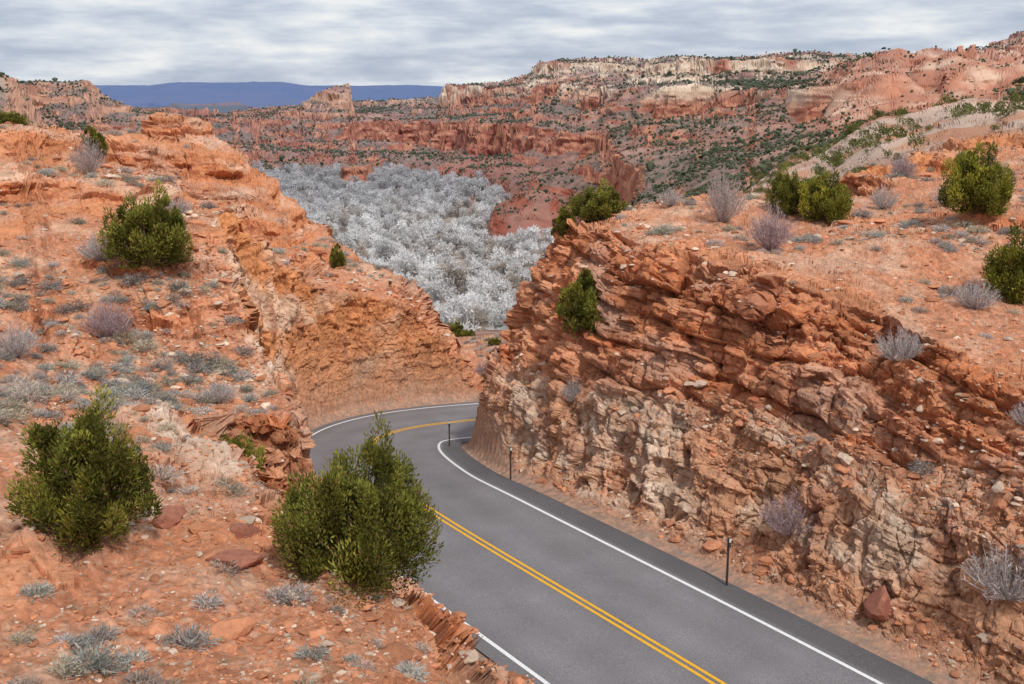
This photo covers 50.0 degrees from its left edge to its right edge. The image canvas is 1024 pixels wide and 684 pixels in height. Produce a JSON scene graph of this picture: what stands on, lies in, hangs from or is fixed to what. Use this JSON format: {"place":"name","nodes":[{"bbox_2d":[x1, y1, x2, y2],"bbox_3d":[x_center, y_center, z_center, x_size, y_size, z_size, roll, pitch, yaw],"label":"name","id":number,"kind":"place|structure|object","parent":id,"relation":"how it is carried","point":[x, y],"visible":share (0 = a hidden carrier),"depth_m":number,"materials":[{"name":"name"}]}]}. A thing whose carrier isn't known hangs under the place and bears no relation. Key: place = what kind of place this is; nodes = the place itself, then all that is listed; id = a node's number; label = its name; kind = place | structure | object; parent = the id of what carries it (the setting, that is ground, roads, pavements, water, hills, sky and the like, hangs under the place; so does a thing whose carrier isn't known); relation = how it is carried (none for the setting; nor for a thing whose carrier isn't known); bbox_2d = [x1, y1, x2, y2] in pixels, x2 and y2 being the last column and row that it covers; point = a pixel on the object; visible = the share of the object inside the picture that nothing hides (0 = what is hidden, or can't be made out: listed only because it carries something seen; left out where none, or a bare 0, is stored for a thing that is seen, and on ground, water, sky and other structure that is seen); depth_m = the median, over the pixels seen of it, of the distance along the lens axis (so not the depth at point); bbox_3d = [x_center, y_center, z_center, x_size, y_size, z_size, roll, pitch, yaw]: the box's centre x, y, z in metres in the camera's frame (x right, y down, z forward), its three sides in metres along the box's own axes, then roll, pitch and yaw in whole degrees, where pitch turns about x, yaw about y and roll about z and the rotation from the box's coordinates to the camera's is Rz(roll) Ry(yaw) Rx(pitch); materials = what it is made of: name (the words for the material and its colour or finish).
{"place":"outdoors","nodes":[
{"label":"outdoors","id":0,"kind":"place"},
{"bbox_2d":[0,31,1023,683],"bbox_3d":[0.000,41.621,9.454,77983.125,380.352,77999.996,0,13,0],"label":"ground terrain","id":1,"kind":"structure","parent":0,"point":[336,353],"depth_m":42.21,"materials":[{"name":"orange stone"}]},
{"bbox_2d":[0,109,30,125],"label":"juniper tree","id":2,"kind":"object","parent":1,"relation":"on","point":[9,117],"visible":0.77,"depth_m":59.66,"materials":[{"name":"green plant"}]},
{"bbox_2d":[0,319,43,357],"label":"bare shrub","id":3,"kind":"object","parent":1,"relation":"on","point":[17,345],"visible":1,"depth_m":34.36,"materials":[{"name":"grey plant"}]},
{"bbox_2d":[3,383,163,556],"bbox_3d":[-8.116,2.358,20.792,2.808,3.176,2.814,0,13,0],"label":"juniper tree","id":4,"kind":"object","parent":1,"relation":"on","point":[87,468],"visible":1,"depth_m":20.35,"materials":[{"name":"green plant"}]},
{"bbox_2d":[69,135,106,172],"bbox_3d":[-20.632,-9.185,53.268,1.939,2.066,1.914,-5,14,-20],"label":"bare shrub","id":5,"kind":"object","parent":1,"relation":"on","point":[87,162],"visible":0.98,"depth_m":53.22,"materials":[{"name":"grey plant"}]},
{"bbox_2d":[80,125,108,159],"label":"juniper tree","id":6,"kind":"object","parent":1,"relation":"on","point":[95,135],"visible":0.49,"depth_m":58.88,"materials":[{"name":"green plant"}]},
{"bbox_2d":[73,230,121,260],"bbox_3d":[-15.834,-3.751,42.231,2.105,1.296,2.209,6,14,26],"label":"bare shrub","id":7,"kind":"object","parent":1,"relation":"on","point":[93,248],"visible":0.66,"depth_m":41.96,"materials":[{"name":"grey plant"}]},
{"bbox_2d":[77,295,134,337],"bbox_3d":[-14.477,-0.965,39.234,2.102,1.758,2.225,-9,16,-36],"label":"bare shrub","id":8,"kind":"object","parent":1,"relation":"on","point":[106,327],"visible":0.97,"depth_m":39.12,"materials":[{"name":"grey plant"}]},
{"bbox_2d":[96,179,193,270],"bbox_3d":[-13.956,-4.412,41.613,3.590,3.523,2.858,-5,14,-20],"label":"juniper tree","id":9,"kind":"object","parent":1,"relation":"on","point":[151,236],"visible":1,"depth_m":41.16,"materials":[{"name":"green plant"}]},
{"bbox_2d":[151,505,186,528],"bbox_3d":[-7.108,3.607,22.661,0.684,0.360,0.828,0,13,-1],"label":"boulder","id":10,"kind":"object","parent":1,"relation":"on","point":[171,516],"visible":0.88,"depth_m":22.45,"materials":[{"name":"stone"}]},
{"bbox_2d":[165,195,193,213],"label":"bare shrub","id":11,"kind":"object","parent":1,"relation":"on","point":[182,206],"visible":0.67,"depth_m":51.77,"materials":[{"name":"grey plant"}]},
{"bbox_2d":[201,377,238,402],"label":"bare shrub","id":12,"kind":"object","parent":1,"relation":"on","point":[223,397],"visible":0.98,"depth_m":36.72,"materials":[{"name":"grey plant"}]},
{"bbox_2d":[205,549,264,570],"bbox_3d":[-5.349,4.232,21.227,1.058,0.385,0.674,6,14,24],"label":"boulder","id":13,"kind":"object","parent":1,"relation":"on","point":[246,559],"visible":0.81,"depth_m":21.02,"materials":[{"name":"stone"}]},
{"bbox_2d":[217,430,265,471],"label":"juniper tree","id":14,"kind":"object","parent":1,"relation":"on","point":[247,451],"visible":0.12,"depth_m":31.40,"materials":[{"name":"green plant"}]},
{"bbox_2d":[229,523,258,538],"bbox_3d":[-5.684,3.983,23.112,0.485,0.490,0.827,4,13,15],"label":"boulder","id":15,"kind":"object","parent":1,"relation":"on","point":[242,530],"visible":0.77,"depth_m":22.87,"materials":[{"name":"stone"}]},
{"bbox_2d":[329,243,346,267],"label":"juniper tree","id":16,"kind":"object","parent":1,"relation":"on","point":[337,258],"visible":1,"depth_m":68.87,"materials":[{"name":"green plant"}]},
{"bbox_2d":[266,410,444,609],"bbox_3d":[-3.035,3.196,21.825,3.470,3.642,3.736,0,13,0],"label":"juniper tree","id":17,"kind":"object","parent":1,"relation":"on","point":[345,522],"visible":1,"depth_m":21.26,"materials":[{"name":"green plant"}]},
{"bbox_2d":[252,160,554,330],"bbox_3d":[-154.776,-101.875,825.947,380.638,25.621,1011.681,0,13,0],"label":"cottonwood grove","id":18,"kind":"object","parent":1,"relation":"on","point":[327,197],"visible":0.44,"depth_m":704.23,"materials":[{"name":"grey plant"}]},
{"bbox_2d":[300,182,549,324],"bbox_3d":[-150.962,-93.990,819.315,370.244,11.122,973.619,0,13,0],"label":"willow scrub","id":19,"kind":"object","parent":1,"relation":"on","point":[447,250],"visible":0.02,"depth_m":665.46,"materials":[{"name":"grey plant"}]},
{"bbox_2d":[447,317,464,336],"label":"juniper tree","id":20,"kind":"object","parent":1,"relation":"on","point":[456,330],"visible":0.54,"depth_m":110.07,"materials":[{"name":"green plant"}]},
{"bbox_2d":[461,328,475,336],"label":"juniper tree","id":21,"kind":"object","parent":1,"relation":"on","point":[467,332],"visible":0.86,"depth_m":108.27,"materials":[{"name":"green plant"}]},
{"bbox_2d":[473,354,487,377],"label":"bare shrub","id":22,"kind":"object","parent":1,"relation":"on","point":[481,370],"visible":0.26,"depth_m":57.15,"materials":[{"name":"grey plant"}]},
{"bbox_2d":[488,336,501,345],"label":"juniper tree","id":23,"kind":"object","parent":1,"relation":"on","point":[494,341],"visible":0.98,"depth_m":96.18,"materials":[{"name":"green plant"}]},
{"bbox_2d":[510,447,511,478],"bbox_3d":[-0.048,5.270,46.620,0.100,1.710,0.087,-5,14,-20],"label":"delineator post","id":24,"kind":"object","parent":1,"relation":"on","point":[510,460],"visible":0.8,"depth_m":46.56,"materials":[{"name":"metal"}]},
{"bbox_2d":[0,114,1023,683],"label":"sagebrush","id":25,"kind":"object","parent":1,"relation":"on","point":[22,392],"visible":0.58,"depth_m":35.05,"materials":[{"name":"grey plant"}]},
{"bbox_2d":[0,230,1023,683],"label":"gravel stones","id":26,"kind":"object","parent":1,"relation":"on","point":[342,678],"visible":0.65,"depth_m":28.31,"materials":[{"name":"orange gravel"}]},
{"bbox_2d":[0,31,1023,262],"bbox_3d":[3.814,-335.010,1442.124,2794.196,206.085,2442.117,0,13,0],"label":"distant junipers","id":27,"kind":"object","parent":1,"relation":"on","point":[765,165],"visible":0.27,"depth_m":1016.10,"materials":[{"name":"green plant"}]},
{"bbox_2d":[0,121,1023,683],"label":"scattered rocks","id":28,"kind":"object","parent":1,"relation":"on","point":[234,627],"visible":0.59,"depth_m":35.19,"materials":[{"name":"orange stone"}]},
{"bbox_2d":[550,206,576,235],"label":"juniper tree","id":29,"kind":"object","parent":1,"relation":"on","point":[560,220],"visible":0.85,"depth_m":52.28,"materials":[{"name":"green plant"}]},
{"bbox_2d":[561,374,581,402],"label":"bare shrub","id":30,"kind":"object","parent":1,"relation":"on","point":[569,393],"visible":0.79,"depth_m":45.73,"materials":[{"name":"grey plant"}]},
{"bbox_2d":[555,267,603,338],"bbox_3d":[3.001,-1.643,46.011,2.482,3.052,1.963,5,14,23],"label":"juniper tree","id":31,"kind":"object","parent":1,"relation":"on","point":[583,310],"visible":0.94,"depth_m":45.63,"materials":[{"name":"green plant"}]},
{"bbox_2d":[564,178,628,222],"bbox_3d":[3.979,-6.752,52.727,3.309,2.237,2.634,-11,17,-40],"label":"juniper tree","id":32,"kind":"object","parent":1,"relation":"on","point":[590,206],"visible":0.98,"depth_m":52.34,"materials":[{"name":"green plant"}]},
{"bbox_2d":[656,186,684,206],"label":"bare shrub","id":33,"kind":"object","parent":1,"relation":"on","point":[669,201],"visible":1,"depth_m":51.70,"materials":[{"name":"grey plant"}]},
{"bbox_2d":[701,162,748,222],"bbox_3d":[9.411,-6.643,48.691,2.393,2.754,2.424,0,13,0],"label":"bare shrub","id":34,"kind":"object","parent":1,"relation":"on","point":[720,212],"visible":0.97,"depth_m":48.56,"materials":[{"name":"grey plant"}]},
{"bbox_2d":[748,196,798,250],"bbox_3d":[10.198,-4.655,43.075,2.102,2.198,2.225,0,13,0],"label":"bare shrub","id":35,"kind":"object","parent":1,"relation":"on","point":[769,241],"visible":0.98,"depth_m":42.91,"materials":[{"name":"grey plant"}]},
{"bbox_2d":[764,163,809,215],"bbox_3d":[12.991,-7.109,51.250,2.316,2.572,1.844,-9,15,-33],"label":"juniper tree","id":36,"kind":"object","parent":1,"relation":"on","point":[787,195],"visible":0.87,"depth_m":50.88,"materials":[{"name":"green plant"}]},
{"bbox_2d":[758,489,816,535],"bbox_3d":[8.765,5.316,34.628,2.225,1.649,2.102,-3,13,-13],"label":"bare shrub","id":37,"kind":"object","parent":1,"relation":"on","point":[785,528],"visible":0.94,"depth_m":34.51,"materials":[{"name":"grey plant"}]},
{"bbox_2d":[797,167,853,221],"bbox_3d":[14.327,-6.670,50.138,2.621,2.531,2.652,2,13,9],"label":"juniper tree","id":38,"kind":"object","parent":1,"relation":"on","point":[825,203],"visible":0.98,"depth_m":49.84,"materials":[{"name":"green plant"}]},
{"bbox_2d":[729,83,1023,194],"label":"slope junipers","id":39,"kind":"object","parent":1,"relation":"on","point":[835,159],"visible":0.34,"depth_m":156.21,"materials":[{"name":"green plant"}]},
{"bbox_2d":[864,585,890,621],"bbox_3d":[10.423,7.446,31.324,1.062,1.070,0.796,-12,17,-42],"label":"boulder","id":40,"kind":"object","parent":1,"relation":"on","point":[877,602],"visible":0.92,"depth_m":31.01,"materials":[{"name":"stone"}]},
{"bbox_2d":[869,183,900,208],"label":"bare shrub","id":41,"kind":"object","parent":1,"relation":"on","point":[880,204],"visible":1,"depth_m":50.67,"materials":[{"name":"grey plant"}]},
{"bbox_2d":[875,325,925,361],"bbox_3d":[12.370,0.016,34.867,1.754,1.296,1.841,0,13,0],"label":"bare shrub","id":42,"kind":"object","parent":1,"relation":"on","point":[902,349],"visible":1,"depth_m":34.73,"materials":[{"name":"grey plant"}]},
{"bbox_2d":[889,151,918,176],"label":"bare shrub","id":43,"kind":"object","parent":1,"relation":"on","point":[900,167],"visible":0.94,"depth_m":57.25,"materials":[{"name":"grey plant"}]},
{"bbox_2d":[930,188,945,205],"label":"bare shrub","id":44,"kind":"object","parent":1,"relation":"on","point":[935,197],"visible":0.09,"depth_m":49.78,"materials":[{"name":"grey plant"}]},
{"bbox_2d":[937,140,1015,215],"bbox_3d":[19.239,-6.738,45.265,3.125,3.191,3.162,0,13,0],"label":"juniper tree","id":45,"kind":"object","parent":1,"relation":"on","point":[976,189],"visible":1,"depth_m":44.87,"materials":[{"name":"green plant"}]},
{"bbox_2d":[951,276,1002,308],"bbox_3d":[15.702,-1.689,37.077,1.841,1.166,1.754,2,13,11],"label":"bare shrub","id":46,"kind":"object","parent":1,"relation":"on","point":[975,302],"visible":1,"depth_m":36.97,"materials":[{"name":"grey plant"}]},
{"bbox_2d":[957,538,1023,602],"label":"bare shrub","id":47,"kind":"object","parent":1,"relation":"on","point":[1003,592],"visible":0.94,"depth_m":28.67,"materials":[{"name":"grey plant"}]},
{"bbox_2d":[980,221,1023,305],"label":"juniper tree","id":48,"kind":"object","parent":1,"relation":"on","point":[1004,272],"visible":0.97,"depth_m":38.12,"materials":[{"name":"green plant"}]},
{"bbox_2d":[998,158,1017,182],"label":"bare shrub","id":49,"kind":"object","parent":1,"relation":"on","point":[1012,173],"visible":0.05,"depth_m":51.33,"materials":[{"name":"grey plant"}]},
{"bbox_2d":[1006,401,1023,425],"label":"bare shrub","id":50,"kind":"object","parent":1,"relation":"on","point":[1020,418],"visible":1,"depth_m":30.80,"materials":[{"name":"grey plant"}]},
{"bbox_2d":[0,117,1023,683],"bbox_3d":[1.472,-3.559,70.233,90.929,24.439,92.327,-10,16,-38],"label":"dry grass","id":51,"kind":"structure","parent":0,"point":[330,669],"depth_m":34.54,"materials":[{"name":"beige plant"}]},
{"bbox_2d":[0,0,1023,85],"label":"sky","id":52,"kind":"structure","parent":0,"point":[99,42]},
{"bbox_2d":[309,401,933,683],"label":"road","id":53,"kind":"structure","parent":0,"point":[539,587],"depth_m":33.84,"materials":[{"name":"grey asphalt"}]},
{"bbox_2d":[448,420,449,445],"bbox_3d":[-3.200,4.780,56.045,0.100,1.610,0.087,-1,13,-4],"label":"delineator post","id":54,"kind":"object","parent":53,"relation":"on","point":[449,430],"visible":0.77,"depth_m":56.00,"materials":[{"name":"metal"}]},
{"bbox_2d":[725,537,730,585],"bbox_3d":[6.754,6.979,34.293,0.100,1.860,0.087,-8,15,-32],"label":"delineator post","id":55,"kind":"object","parent":53,"relation":"on","point":[727,559],"visible":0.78,"depth_m":34.26,"materials":[{"name":"metal"}]}
]}

